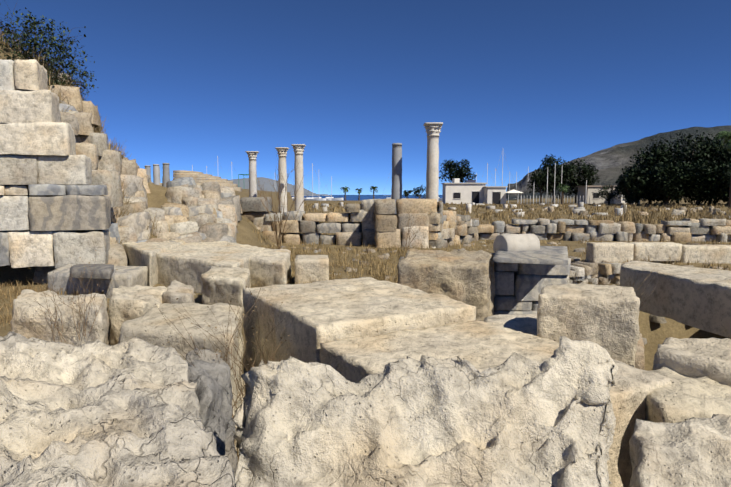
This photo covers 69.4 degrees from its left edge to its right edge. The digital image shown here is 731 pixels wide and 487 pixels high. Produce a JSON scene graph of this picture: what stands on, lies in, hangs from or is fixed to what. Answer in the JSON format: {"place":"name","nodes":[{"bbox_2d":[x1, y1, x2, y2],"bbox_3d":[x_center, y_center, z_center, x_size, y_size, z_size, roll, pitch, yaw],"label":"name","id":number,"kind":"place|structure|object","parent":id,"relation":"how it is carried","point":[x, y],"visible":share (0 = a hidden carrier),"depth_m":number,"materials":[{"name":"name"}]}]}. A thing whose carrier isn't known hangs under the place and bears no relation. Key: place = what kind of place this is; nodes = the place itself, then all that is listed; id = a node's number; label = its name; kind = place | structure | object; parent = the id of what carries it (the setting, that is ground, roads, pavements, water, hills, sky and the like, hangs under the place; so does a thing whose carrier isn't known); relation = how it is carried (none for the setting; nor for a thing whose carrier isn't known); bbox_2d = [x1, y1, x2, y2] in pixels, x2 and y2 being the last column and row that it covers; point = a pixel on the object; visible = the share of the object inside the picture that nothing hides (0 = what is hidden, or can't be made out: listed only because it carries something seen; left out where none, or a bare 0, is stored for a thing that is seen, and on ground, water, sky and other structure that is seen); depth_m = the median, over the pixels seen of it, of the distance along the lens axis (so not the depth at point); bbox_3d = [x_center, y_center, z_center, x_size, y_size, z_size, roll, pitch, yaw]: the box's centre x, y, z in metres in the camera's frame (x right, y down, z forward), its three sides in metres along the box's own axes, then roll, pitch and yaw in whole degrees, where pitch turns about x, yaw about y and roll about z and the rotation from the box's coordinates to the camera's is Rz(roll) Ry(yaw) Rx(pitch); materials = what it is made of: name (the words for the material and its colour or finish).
{"place":"outdoors","nodes":[
{"label":"outdoors","id":0,"kind":"place"},
{"bbox_2d":[0,59,110,267],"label":"ashlar wall","id":1,"kind":"structure","parent":0,"point":[37,141],"depth_m":9.14,"materials":[{"name":"beige stone"}]},
{"bbox_2d":[0,46,730,372],"bbox_3d":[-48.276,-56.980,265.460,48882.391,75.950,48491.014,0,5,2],"label":"ground","id":2,"kind":"structure","parent":0,"point":[610,163],"depth_m":17.70,"materials":[{"name":"brown soil"}]},
{"bbox_2d":[0,0,98,100],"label":"hill bush","id":3,"kind":"object","parent":2,"relation":"on","point":[46,40],"depth_m":13.21,"materials":[{"name":"green plant"}]},
{"bbox_2d":[173,170,241,191],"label":"stone steps","id":4,"kind":"structure","parent":2,"relation":"on","point":[200,178],"depth_m":65.73,"materials":[{"name":"stone"}]},
{"bbox_2d":[144,143,401,213],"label":"plain columns","id":5,"kind":"structure","parent":2,"relation":"on","point":[396,191],"depth_m":26.39,"materials":[{"name":"stone"}]},
{"bbox_2d":[47,246,570,314],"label":"dark stone blocks","id":6,"kind":"structure","parent":2,"relation":"on","point":[520,283],"depth_m":7.67,"materials":[{"name":"stone"}]},
{"bbox_2d":[493,234,539,252],"bbox_3d":[2.124,0.038,7.427,0.569,0.343,0.342,-2,6,-23],"label":"column drum","id":7,"kind":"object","parent":6,"relation":"on","point":[514,242],"depth_m":7.30,"materials":[{"name":"stone"}]},
{"bbox_2d":[29,150,657,464],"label":"dry weed stems","id":8,"kind":"object","parent":2,"relation":"on","point":[230,340],"visible":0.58,"depth_m":4.34,"materials":[{"name":"plant"}]},
{"bbox_2d":[26,250,289,459],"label":"dry weed heads","id":9,"kind":"object","parent":8,"relation":"attached to","point":[190,333],"visible":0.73,"depth_m":2.92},
{"bbox_2d":[245,122,442,212],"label":"corinthian columns","id":10,"kind":"structure","parent":2,"relation":"on","point":[433,131],"depth_m":32.06,"materials":[{"name":"beige stone"}]},
{"bbox_2d":[0,331,730,486],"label":"boulders","id":11,"kind":"object","parent":2,"relation":"on","point":[135,411],"visible":1,"depth_m":1.83,"materials":[{"name":"beige stone"}]},
{"bbox_2d":[0,26,730,329],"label":"dry grass","id":12,"kind":"structure","parent":2,"relation":"on","point":[382,272],"depth_m":15.68,"materials":[{"name":"brown plant"}]},
{"bbox_2d":[10,240,730,486],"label":"large stone blocks","id":13,"kind":"object","parent":2,"relation":"on","point":[355,330],"visible":0.42,"depth_m":4.53,"materials":[{"name":"beige stone"}]},
{"bbox_2d":[192,153,589,204],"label":"masts and poles","id":14,"kind":"object","parent":2,"relation":"on","point":[476,181],"visible":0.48,"depth_m":196.77,"materials":[{"name":"metal"}]},
{"bbox_2d":[313,202,626,215],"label":"marble fragments","id":15,"kind":"object","parent":2,"relation":"on","point":[469,207],"visible":0.46,"depth_m":51.78,"materials":[{"name":"white stone"}]},
{"bbox_2d":[397,248,644,369],"bbox_3d":[3.939,1.335,7.843,7.422,2.542,3.874,-3,6,-33],"label":"stone block","id":16,"kind":"object","parent":2,"relation":"on","point":[466,277],"visible":0.19,"depth_m":6.30,"materials":[{"name":"stone"}]},
{"bbox_2d":[340,131,730,207],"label":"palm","id":17,"kind":"object","parent":2,"relation":"on","point":[726,134],"depth_m":65.62,"materials":[{"name":"green plant"}]},
{"bbox_2d":[441,178,639,203],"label":"buildings","id":18,"kind":"structure","parent":2,"relation":"on","point":[465,190],"depth_m":94.04,"materials":[{"name":"paint"}]},
{"bbox_2d":[403,130,730,205],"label":"tree","id":19,"kind":"object","parent":2,"relation":"on","point":[655,172],"depth_m":80.35,"materials":[{"name":"green plant"}]},
{"bbox_2d":[0,0,730,194],"label":"sky","id":20,"kind":"structure","parent":0,"point":[184,84],"materials":[{"name":"blue"}]},
{"bbox_2d":[291,195,441,200],"bbox_3d":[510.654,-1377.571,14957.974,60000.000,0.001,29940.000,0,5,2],"label":"sea","id":21,"kind":"structure","parent":0,"point":[356,197],"depth_m":804.10,"materials":[{"name":"blue liquid"}]},
{"bbox_2d":[292,197,516,200],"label":"boats","id":22,"kind":"object","parent":21,"relation":"on","point":[326,198],"visible":0.15,"depth_m":226.72,"materials":[{"name":"white"}]},
{"bbox_2d":[33,72,730,344],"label":"ruined stone walls","id":23,"kind":"structure","parent":0,"point":[437,225],"depth_m":15.89,"materials":[{"name":"beige stone"}]}
]}

